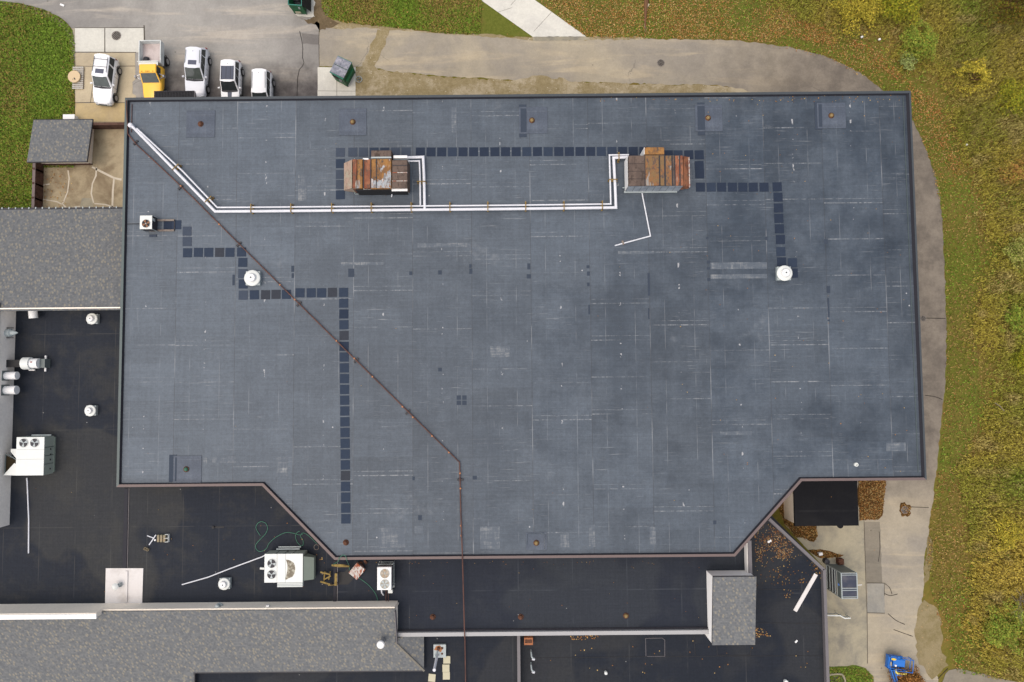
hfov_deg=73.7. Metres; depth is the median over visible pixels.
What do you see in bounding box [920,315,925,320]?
drain cover
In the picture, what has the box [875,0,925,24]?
shrub
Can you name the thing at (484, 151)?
walkway pad
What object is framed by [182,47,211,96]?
parked car
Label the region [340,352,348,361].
walkway pad
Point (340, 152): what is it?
walkway pad
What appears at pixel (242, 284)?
walkway pad
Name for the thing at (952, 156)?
fallen leaves
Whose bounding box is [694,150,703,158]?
walkway pad
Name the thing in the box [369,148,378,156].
walkway pad
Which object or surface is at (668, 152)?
walkway pad
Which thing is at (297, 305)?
gas pipe
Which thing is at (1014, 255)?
shrub
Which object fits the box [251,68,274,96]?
parked car
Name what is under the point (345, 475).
walkway pad
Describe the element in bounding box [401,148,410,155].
walkway pad
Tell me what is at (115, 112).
concrete apron
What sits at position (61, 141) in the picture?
garden shed
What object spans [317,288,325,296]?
walkway pad
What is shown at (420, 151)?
walkway pad
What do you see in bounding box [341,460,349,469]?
walkway pad
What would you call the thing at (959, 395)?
verge
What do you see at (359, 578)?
garden hose
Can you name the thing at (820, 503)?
entrance shelter
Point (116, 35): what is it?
drain cover
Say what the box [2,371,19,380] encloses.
wall duct
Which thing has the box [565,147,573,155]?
walkway pad
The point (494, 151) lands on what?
walkway pad
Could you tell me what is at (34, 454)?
rooftop unit
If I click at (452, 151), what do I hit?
walkway pad
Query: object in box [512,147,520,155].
walkway pad
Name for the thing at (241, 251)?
walkway pad
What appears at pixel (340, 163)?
walkway pad
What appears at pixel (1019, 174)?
shrub
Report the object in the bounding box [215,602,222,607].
domed vent
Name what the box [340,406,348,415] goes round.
walkway pad
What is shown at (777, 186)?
walkway pad
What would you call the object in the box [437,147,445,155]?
walkway pad
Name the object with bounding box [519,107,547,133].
roof drain
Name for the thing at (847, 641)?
concrete paving
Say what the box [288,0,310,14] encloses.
dumpster
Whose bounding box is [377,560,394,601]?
condensing unit
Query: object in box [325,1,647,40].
dirt edge
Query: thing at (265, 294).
walkway pad
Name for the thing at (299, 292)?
walkway pad
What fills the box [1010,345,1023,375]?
shrub
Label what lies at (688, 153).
walkway pad
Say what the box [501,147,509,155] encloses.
walkway pad
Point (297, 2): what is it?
rubbish bags
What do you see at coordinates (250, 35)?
parking lot
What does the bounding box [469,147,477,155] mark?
walkway pad
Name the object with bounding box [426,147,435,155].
walkway pad
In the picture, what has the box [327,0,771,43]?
lawn
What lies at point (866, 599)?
pavement joint
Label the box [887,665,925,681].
round shrub
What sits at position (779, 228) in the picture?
walkway pad
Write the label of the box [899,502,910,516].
leaf ring
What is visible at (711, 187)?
walkway pad
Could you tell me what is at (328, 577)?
timber trestle
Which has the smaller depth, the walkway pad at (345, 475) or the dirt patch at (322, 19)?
the walkway pad at (345, 475)
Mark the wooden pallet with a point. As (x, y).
(81, 71)
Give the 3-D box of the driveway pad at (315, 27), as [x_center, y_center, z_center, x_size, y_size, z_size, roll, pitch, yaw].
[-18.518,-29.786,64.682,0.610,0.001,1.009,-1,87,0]
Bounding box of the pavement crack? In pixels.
[297,31,303,87]
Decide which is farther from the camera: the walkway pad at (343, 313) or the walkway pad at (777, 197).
the walkway pad at (777, 197)
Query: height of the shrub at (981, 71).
2.056 m
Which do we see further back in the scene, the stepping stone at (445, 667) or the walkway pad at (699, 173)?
the stepping stone at (445, 667)
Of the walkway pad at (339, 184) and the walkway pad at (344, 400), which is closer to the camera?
the walkway pad at (344, 400)
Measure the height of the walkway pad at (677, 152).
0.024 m
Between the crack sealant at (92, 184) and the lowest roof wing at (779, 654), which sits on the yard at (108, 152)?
the crack sealant at (92, 184)
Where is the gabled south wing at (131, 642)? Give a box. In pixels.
[0,601,424,681]
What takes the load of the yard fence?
on the ground at (948, 648)
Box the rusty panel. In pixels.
[349,561,365,579]
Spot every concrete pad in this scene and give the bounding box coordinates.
[296,0,314,16]
[318,67,355,95]
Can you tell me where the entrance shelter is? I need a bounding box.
[784,481,858,527]
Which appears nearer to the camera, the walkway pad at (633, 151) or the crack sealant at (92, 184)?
the walkway pad at (633, 151)
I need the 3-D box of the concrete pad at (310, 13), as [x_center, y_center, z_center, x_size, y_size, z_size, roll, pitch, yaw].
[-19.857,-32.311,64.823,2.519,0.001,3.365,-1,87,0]
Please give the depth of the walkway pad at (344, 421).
56.20 m
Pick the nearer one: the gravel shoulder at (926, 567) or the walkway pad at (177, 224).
the walkway pad at (177, 224)
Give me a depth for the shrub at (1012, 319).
62.05 m
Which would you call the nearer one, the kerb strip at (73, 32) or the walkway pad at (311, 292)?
the walkway pad at (311, 292)
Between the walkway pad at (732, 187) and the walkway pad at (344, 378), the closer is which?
the walkway pad at (344, 378)
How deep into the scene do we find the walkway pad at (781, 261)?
56.91 m
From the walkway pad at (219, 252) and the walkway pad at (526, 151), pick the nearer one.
the walkway pad at (219, 252)
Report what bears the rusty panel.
on the strip roof wing at (572, 596)
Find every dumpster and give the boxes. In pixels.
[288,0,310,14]
[330,56,355,86]
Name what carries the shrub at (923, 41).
on the ground at (948, 648)
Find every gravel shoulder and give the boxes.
[914,600,947,678]
[923,536,932,583]
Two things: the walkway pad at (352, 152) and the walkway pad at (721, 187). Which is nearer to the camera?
the walkway pad at (721, 187)
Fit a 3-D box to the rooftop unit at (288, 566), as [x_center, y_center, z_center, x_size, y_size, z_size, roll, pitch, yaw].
[-18.507,18.855,57.140,3.916,1.465,3.056,-1,87,0]
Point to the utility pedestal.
(839, 561)
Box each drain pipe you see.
[26,478,29,552]
[182,555,264,584]
[615,191,650,245]
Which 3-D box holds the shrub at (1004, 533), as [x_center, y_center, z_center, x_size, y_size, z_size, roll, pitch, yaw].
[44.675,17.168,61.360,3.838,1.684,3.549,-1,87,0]
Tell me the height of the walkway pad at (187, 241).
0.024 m
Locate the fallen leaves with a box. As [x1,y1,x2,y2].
[0,0,990,672]
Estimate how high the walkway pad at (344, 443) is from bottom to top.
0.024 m
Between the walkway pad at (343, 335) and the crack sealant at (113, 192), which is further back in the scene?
the crack sealant at (113, 192)
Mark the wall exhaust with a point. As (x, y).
(9, 333)
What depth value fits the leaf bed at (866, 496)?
62.27 m
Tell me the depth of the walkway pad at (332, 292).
56.78 m
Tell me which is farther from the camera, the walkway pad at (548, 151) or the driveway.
the driveway
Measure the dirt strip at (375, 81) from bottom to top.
0.001 m
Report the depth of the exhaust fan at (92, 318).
58.52 m
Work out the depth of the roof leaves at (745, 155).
57.64 m
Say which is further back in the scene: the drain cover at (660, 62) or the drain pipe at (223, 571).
the drain cover at (660, 62)
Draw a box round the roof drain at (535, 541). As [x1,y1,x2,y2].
[526,532,546,549]
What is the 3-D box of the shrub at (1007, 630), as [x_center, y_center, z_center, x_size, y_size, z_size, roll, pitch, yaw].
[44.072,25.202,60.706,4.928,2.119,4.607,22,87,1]
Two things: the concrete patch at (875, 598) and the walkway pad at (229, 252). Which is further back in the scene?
the concrete patch at (875, 598)
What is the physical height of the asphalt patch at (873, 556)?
0.001 m
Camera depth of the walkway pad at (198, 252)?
56.97 m
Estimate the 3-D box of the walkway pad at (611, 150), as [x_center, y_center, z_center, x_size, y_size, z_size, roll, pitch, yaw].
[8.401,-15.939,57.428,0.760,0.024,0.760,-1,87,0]
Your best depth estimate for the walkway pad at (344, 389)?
56.35 m
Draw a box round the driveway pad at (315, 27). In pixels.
[313,21,319,31]
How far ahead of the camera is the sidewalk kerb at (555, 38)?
64.61 m
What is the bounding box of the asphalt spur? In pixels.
[942,669,1014,681]
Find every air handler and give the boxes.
[344,150,409,196]
[623,147,689,192]
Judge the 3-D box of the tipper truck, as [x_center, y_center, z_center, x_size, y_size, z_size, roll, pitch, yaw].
[-33.340,-24.991,63.425,2.740,1.990,5.430,-1,87,0]
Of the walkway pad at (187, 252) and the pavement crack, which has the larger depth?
the pavement crack
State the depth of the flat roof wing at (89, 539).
58.08 m
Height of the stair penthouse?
4.300 m
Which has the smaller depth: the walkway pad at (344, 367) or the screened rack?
the walkway pad at (344, 367)
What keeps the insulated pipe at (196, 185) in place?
on the hall
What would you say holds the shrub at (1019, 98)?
on the ground at (948, 648)
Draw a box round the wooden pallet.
[72,67,83,88]
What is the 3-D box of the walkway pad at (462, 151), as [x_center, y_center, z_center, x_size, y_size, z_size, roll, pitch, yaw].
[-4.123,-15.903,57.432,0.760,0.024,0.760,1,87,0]
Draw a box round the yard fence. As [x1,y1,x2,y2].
[31,122,123,207]
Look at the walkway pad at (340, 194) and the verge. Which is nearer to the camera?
the walkway pad at (340, 194)
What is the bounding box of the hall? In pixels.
[116,91,926,559]
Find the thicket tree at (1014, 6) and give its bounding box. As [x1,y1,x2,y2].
[977,0,1023,32]
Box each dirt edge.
[1,2,71,62]
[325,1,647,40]
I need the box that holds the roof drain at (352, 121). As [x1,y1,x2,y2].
[339,108,365,135]
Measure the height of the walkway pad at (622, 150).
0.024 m
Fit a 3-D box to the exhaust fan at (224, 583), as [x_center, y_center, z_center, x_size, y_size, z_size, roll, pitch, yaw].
[-24.159,20.398,57.387,1.000,0.810,1.000,-1,87,0]
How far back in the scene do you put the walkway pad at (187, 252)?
56.97 m
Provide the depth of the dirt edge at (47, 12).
64.79 m
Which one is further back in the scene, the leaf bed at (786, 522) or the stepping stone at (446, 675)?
the leaf bed at (786, 522)
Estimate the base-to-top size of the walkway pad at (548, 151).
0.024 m
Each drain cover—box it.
[112,31,120,39]
[657,59,664,65]
[901,506,908,513]
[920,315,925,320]
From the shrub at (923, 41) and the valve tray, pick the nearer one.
the valve tray
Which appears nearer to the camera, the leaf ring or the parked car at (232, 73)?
the leaf ring
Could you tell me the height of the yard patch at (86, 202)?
0.001 m
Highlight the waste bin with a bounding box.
[822,558,829,564]
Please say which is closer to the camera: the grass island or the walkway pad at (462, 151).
the walkway pad at (462, 151)
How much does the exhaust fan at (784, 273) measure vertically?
0.864 m
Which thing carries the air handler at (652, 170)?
on the hall
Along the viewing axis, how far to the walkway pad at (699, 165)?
57.35 m
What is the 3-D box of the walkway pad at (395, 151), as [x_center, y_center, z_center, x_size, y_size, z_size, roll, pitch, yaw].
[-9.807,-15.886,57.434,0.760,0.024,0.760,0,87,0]
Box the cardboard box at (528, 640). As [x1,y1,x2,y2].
[524,636,532,644]
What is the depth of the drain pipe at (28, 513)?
58.04 m
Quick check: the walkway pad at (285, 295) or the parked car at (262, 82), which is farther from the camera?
the parked car at (262, 82)
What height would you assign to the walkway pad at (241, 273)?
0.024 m
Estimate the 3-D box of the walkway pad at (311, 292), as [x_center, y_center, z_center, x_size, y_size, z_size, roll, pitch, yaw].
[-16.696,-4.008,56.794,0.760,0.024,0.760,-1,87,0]
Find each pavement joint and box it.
[75,27,143,27]
[96,52,135,52]
[864,525,867,663]
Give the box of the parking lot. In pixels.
[0,0,319,97]
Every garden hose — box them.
[255,521,301,551]
[295,531,316,545]
[334,555,377,599]
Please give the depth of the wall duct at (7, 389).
57.41 m
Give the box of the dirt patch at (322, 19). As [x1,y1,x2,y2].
[304,0,338,29]
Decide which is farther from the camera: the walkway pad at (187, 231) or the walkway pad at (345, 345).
the walkway pad at (187, 231)
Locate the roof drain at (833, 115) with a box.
[817,103,845,127]
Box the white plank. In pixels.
[793,573,817,611]
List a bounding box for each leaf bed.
[779,502,817,540]
[809,549,840,557]
[858,480,885,519]
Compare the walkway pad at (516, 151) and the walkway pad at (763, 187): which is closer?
the walkway pad at (763, 187)
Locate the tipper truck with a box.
[134,40,169,96]
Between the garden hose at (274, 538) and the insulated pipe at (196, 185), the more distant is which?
the garden hose at (274, 538)
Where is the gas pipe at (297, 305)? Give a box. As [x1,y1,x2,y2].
[126,100,465,681]
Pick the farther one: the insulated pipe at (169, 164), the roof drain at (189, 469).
the insulated pipe at (169, 164)
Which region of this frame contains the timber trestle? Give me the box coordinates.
[320,571,337,585]
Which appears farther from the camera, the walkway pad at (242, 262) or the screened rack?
the screened rack
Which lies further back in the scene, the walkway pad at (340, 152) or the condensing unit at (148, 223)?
the walkway pad at (340, 152)
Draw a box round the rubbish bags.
[293,0,300,4]
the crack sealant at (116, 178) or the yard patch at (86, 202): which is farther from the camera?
the crack sealant at (116, 178)
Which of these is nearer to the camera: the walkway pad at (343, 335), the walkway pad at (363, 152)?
the walkway pad at (343, 335)
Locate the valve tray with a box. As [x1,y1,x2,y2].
[433,643,445,671]
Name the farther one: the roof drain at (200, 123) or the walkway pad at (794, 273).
the roof drain at (200, 123)
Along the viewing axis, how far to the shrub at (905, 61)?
63.95 m
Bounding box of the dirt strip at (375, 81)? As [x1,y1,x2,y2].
[355,30,747,95]
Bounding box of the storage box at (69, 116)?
[63,114,77,118]
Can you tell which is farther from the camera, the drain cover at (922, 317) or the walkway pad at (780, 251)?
the drain cover at (922, 317)
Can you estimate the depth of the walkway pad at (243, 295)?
56.77 m
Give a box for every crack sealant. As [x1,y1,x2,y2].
[62,170,69,206]
[90,167,96,202]
[96,169,121,179]
[111,179,114,206]
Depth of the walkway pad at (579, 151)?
57.42 m
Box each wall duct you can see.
[1,385,19,395]
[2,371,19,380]
[28,311,37,317]
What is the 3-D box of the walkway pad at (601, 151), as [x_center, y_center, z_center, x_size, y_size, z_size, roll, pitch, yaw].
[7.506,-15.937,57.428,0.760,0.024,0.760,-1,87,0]
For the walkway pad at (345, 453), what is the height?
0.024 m
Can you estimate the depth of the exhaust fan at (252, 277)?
56.31 m
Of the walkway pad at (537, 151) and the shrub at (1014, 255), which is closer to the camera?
the walkway pad at (537, 151)
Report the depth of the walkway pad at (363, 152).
57.42 m
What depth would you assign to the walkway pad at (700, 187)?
57.25 m
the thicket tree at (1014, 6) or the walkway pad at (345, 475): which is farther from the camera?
the thicket tree at (1014, 6)
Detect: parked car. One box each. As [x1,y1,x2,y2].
[90,53,121,106]
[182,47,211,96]
[218,59,244,96]
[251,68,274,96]
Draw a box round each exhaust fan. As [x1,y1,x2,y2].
[84,405,97,415]
[86,313,99,323]
[218,577,231,589]
[244,270,260,285]
[775,265,791,280]
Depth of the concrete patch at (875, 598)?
61.78 m
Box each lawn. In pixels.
[0,4,74,207]
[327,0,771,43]
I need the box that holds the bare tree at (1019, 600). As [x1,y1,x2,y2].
[1012,586,1023,623]
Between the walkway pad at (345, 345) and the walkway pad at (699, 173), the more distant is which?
the walkway pad at (699, 173)
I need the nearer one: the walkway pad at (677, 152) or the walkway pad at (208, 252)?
the walkway pad at (208, 252)
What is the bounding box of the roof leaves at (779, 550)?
[550,524,820,672]
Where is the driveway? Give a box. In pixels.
[319,27,946,681]
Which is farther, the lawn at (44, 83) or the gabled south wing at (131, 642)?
the lawn at (44, 83)
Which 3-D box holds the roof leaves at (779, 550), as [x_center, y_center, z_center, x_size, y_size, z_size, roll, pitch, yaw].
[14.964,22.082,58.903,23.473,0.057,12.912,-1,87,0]
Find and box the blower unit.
[6,356,49,370]
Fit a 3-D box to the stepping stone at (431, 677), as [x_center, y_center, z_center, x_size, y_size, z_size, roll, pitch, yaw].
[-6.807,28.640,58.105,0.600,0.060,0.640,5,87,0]
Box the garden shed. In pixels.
[27,119,93,164]
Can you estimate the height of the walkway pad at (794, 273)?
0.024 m
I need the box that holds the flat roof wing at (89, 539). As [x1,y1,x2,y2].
[0,310,337,603]
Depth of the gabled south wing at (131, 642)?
56.88 m
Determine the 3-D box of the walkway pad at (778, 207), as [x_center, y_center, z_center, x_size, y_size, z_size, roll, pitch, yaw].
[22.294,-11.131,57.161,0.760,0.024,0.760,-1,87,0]
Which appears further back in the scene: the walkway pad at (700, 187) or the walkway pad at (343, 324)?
the walkway pad at (700, 187)
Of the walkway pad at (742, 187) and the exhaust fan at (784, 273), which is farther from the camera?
the walkway pad at (742, 187)
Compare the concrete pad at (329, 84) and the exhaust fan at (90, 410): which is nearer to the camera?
the exhaust fan at (90, 410)
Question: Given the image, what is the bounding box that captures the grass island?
[829,665,873,681]
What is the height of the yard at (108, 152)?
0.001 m
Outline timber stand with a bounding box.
[332,564,348,566]
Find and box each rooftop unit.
[4,434,55,475]
[264,546,315,586]
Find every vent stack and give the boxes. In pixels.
[112,582,122,589]
[377,637,385,648]
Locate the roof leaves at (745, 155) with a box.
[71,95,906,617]
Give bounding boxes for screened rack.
[826,564,861,598]
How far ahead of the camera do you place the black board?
57.76 m
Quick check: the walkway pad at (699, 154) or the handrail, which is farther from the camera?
the handrail
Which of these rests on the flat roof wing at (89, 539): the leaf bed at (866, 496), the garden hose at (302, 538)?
the garden hose at (302, 538)
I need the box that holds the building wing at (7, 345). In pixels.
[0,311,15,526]
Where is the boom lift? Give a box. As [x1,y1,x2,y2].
[884,654,913,681]
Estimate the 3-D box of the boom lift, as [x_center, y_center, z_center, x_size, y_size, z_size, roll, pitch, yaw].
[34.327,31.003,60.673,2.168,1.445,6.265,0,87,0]
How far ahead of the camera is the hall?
56.66 m
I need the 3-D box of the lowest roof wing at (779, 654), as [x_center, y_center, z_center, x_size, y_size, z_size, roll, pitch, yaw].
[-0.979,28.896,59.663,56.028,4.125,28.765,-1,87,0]
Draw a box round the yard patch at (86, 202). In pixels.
[80,198,93,206]
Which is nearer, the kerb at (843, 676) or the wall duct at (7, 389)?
the wall duct at (7, 389)
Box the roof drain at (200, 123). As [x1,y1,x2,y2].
[186,110,214,137]
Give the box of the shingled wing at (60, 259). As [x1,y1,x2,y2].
[0,206,122,310]
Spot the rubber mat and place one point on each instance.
(341, 581)
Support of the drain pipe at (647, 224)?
on the hall
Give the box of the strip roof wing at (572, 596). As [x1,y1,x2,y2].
[336,540,751,636]
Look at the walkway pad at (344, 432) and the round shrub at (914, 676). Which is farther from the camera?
the round shrub at (914, 676)
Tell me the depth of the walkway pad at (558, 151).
57.42 m
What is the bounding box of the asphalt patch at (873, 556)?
[864,522,881,583]
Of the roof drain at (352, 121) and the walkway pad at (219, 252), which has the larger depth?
the roof drain at (352, 121)
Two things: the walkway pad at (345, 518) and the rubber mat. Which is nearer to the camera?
the walkway pad at (345, 518)
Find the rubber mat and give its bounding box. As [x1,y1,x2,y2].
[339,572,346,584]
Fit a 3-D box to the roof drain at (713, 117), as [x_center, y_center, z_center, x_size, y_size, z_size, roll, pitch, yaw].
[16.573,-18.805,57.487,2.300,0.208,2.300,-1,87,0]
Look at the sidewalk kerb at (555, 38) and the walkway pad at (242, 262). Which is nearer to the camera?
the walkway pad at (242, 262)
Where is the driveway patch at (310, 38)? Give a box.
[302,33,318,43]
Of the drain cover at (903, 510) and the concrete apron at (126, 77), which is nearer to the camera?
the drain cover at (903, 510)
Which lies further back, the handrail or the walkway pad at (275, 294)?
the handrail
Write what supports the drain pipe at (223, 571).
on the flat roof wing at (89, 539)
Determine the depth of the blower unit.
57.84 m
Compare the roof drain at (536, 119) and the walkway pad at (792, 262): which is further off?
the roof drain at (536, 119)
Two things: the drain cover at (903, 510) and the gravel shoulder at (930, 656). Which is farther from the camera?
the drain cover at (903, 510)
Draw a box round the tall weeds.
[754,0,1023,681]
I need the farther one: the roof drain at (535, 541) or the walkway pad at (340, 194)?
the walkway pad at (340, 194)
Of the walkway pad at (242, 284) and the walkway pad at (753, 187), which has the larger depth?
the walkway pad at (753, 187)
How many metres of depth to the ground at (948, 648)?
62.57 m
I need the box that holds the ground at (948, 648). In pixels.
[40,0,1023,681]
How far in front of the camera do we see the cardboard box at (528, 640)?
58.15 m
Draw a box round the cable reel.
[68,70,80,82]
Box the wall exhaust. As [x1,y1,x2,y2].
[4,327,17,337]
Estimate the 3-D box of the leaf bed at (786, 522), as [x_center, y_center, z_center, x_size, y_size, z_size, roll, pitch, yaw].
[25.995,15.925,62.190,2.827,0.001,5.396,-21,87,-1]
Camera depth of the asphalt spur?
61.40 m
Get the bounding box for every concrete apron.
[75,28,143,51]
[75,53,135,101]
[75,103,124,121]
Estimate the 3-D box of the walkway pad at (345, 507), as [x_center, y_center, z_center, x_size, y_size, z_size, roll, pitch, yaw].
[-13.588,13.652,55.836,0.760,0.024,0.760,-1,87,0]
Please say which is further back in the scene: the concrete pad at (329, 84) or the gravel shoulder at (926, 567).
the concrete pad at (329, 84)
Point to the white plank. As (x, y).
(805, 592)
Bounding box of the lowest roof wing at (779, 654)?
[197,516,829,681]
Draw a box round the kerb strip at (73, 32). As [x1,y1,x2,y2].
[71,28,74,65]
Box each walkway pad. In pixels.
[172,220,180,228]
[183,227,191,235]
[183,237,191,245]
[183,248,191,256]
[194,248,202,256]
[204,248,212,256]
[215,248,223,256]
[225,248,234,256]
[237,247,245,256]
[238,258,246,266]
[238,269,246,277]
[238,279,247,288]
[238,291,247,299]
[250,290,258,298]
[261,290,269,298]
[271,290,280,298]
[282,290,290,298]
[295,288,304,296]
[307,288,315,296]
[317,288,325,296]
[328,288,336,296]
[336,148,344,156]
[336,159,344,167]
[336,170,343,178]
[336,180,343,188]
[336,190,344,198]
[339,288,347,296]
[339,299,347,307]
[339,309,347,318]
[339,320,348,328]
[339,331,348,339]
[339,342,348,350]
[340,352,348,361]
[340,363,348,372]
[340,374,348,382]
[340,385,348,393]
[340,396,348,404]
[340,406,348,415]
[340,417,349,426]
[340,428,349,436]
[340,439,349,447]
[341,449,349,458]
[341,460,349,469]
[341,471,349,479]
[341,482,349,490]
[341,493,349,501]
[341,503,349,512]
[341,514,350,523]
[348,148,356,156]
[359,148,367,156]
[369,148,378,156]
[391,148,399,154]
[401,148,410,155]
[416,147,424,155]
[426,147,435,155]
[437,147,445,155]
[448,147,456,155]
[458,147,467,155]
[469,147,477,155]
[480,147,488,155]
[490,147,498,155]
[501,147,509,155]
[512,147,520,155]
[522,147,530,155]
[533,147,541,155]
[544,147,552,155]
[554,147,562,155]
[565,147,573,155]
[575,147,584,155]
[586,147,594,155]
[597,147,605,155]
[607,147,616,155]
[618,147,626,153]
[629,147,637,155]
[664,150,672,154]
[673,150,682,154]
[684,150,693,158]
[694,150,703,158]
[695,161,703,169]
[695,170,703,178]
[696,183,704,191]
[707,183,715,191]
[717,183,725,191]
[728,183,736,191]
[738,183,746,191]
[748,183,757,191]
[759,183,768,191]
[772,182,781,190]
[773,193,782,201]
[774,203,782,212]
[774,214,783,222]
[775,224,783,232]
[776,235,784,243]
[776,247,785,255]
[777,257,785,266]
[788,258,796,266]
[791,269,797,277]
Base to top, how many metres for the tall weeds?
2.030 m
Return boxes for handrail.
[827,612,850,618]
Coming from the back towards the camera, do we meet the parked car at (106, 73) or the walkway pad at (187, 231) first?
the parked car at (106, 73)
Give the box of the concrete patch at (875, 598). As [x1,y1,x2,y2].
[867,583,884,612]
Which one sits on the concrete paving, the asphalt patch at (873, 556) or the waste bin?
the waste bin
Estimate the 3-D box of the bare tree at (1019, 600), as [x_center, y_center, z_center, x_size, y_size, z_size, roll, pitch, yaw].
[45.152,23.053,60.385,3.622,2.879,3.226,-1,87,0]
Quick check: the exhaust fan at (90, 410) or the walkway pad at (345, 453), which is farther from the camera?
the exhaust fan at (90, 410)
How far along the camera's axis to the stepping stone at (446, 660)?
58.15 m
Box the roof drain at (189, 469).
[173,456,201,482]
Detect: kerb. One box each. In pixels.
[533,36,589,40]
[829,673,845,681]
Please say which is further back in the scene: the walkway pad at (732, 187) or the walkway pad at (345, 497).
the walkway pad at (732, 187)
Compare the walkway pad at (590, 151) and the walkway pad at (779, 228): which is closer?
the walkway pad at (779, 228)
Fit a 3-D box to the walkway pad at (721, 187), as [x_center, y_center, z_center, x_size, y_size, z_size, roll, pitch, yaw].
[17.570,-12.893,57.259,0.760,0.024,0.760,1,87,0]
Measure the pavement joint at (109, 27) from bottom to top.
0.001 m
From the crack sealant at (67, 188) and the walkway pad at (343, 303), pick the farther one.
the crack sealant at (67, 188)
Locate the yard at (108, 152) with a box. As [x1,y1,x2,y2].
[43,122,123,207]
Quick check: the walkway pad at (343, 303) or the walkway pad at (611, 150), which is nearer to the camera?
the walkway pad at (343, 303)
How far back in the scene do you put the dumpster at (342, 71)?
62.44 m
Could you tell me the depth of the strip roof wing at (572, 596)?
57.72 m
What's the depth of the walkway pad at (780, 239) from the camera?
57.01 m
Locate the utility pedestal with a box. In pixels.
[836,558,843,564]
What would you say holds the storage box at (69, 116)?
on the lawn at (44, 83)
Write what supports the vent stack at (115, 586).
on the flat roof wing at (89, 539)
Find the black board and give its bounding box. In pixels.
[340,568,353,583]
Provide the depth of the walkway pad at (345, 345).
56.54 m
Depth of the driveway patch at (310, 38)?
64.63 m
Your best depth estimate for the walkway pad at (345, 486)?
55.92 m
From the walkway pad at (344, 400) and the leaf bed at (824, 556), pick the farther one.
the leaf bed at (824, 556)
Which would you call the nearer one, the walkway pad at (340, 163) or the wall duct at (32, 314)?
the walkway pad at (340, 163)
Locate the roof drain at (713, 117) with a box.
[695,104,722,130]
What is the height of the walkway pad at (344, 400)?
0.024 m
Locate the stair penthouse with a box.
[705,570,756,644]
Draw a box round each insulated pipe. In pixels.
[128,123,627,212]
[136,128,628,207]
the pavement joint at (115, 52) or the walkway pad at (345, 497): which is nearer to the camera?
the walkway pad at (345, 497)
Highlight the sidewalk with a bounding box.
[482,0,584,36]
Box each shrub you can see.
[827,0,884,36]
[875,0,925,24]
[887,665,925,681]
[897,18,938,62]
[898,51,918,70]
[952,56,991,98]
[982,599,1023,656]
[988,513,1023,552]
[991,75,1023,117]
[998,157,1023,192]
[998,301,1023,337]
[1002,233,1023,273]
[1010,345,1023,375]
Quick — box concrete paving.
[797,520,866,665]
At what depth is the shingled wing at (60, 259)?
58.58 m
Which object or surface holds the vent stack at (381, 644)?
on the gabled south wing at (131, 642)
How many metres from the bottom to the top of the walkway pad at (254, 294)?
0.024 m
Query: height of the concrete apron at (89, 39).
0.001 m
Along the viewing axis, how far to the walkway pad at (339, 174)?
57.32 m
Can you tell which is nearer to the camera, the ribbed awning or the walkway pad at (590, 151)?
the walkway pad at (590, 151)
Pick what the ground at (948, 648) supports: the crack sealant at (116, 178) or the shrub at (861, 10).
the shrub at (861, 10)
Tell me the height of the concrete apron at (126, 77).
0.001 m
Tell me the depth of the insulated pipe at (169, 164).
56.73 m
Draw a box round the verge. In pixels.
[758,0,980,478]
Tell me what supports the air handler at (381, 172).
on the hall
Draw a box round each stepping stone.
[428,673,435,681]
[442,664,449,671]
[443,656,449,663]
[443,672,449,679]
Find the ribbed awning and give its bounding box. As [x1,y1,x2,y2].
[154,91,196,96]
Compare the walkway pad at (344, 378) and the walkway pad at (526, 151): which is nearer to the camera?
the walkway pad at (344, 378)
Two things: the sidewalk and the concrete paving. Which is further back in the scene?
the sidewalk
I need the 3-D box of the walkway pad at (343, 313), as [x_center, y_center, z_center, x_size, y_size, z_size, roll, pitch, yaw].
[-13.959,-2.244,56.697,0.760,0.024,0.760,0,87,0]
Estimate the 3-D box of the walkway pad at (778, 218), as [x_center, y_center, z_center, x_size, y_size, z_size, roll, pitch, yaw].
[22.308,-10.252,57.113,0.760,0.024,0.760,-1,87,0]
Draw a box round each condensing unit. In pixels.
[136,215,174,236]
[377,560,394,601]
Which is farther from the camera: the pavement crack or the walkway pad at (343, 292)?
the pavement crack

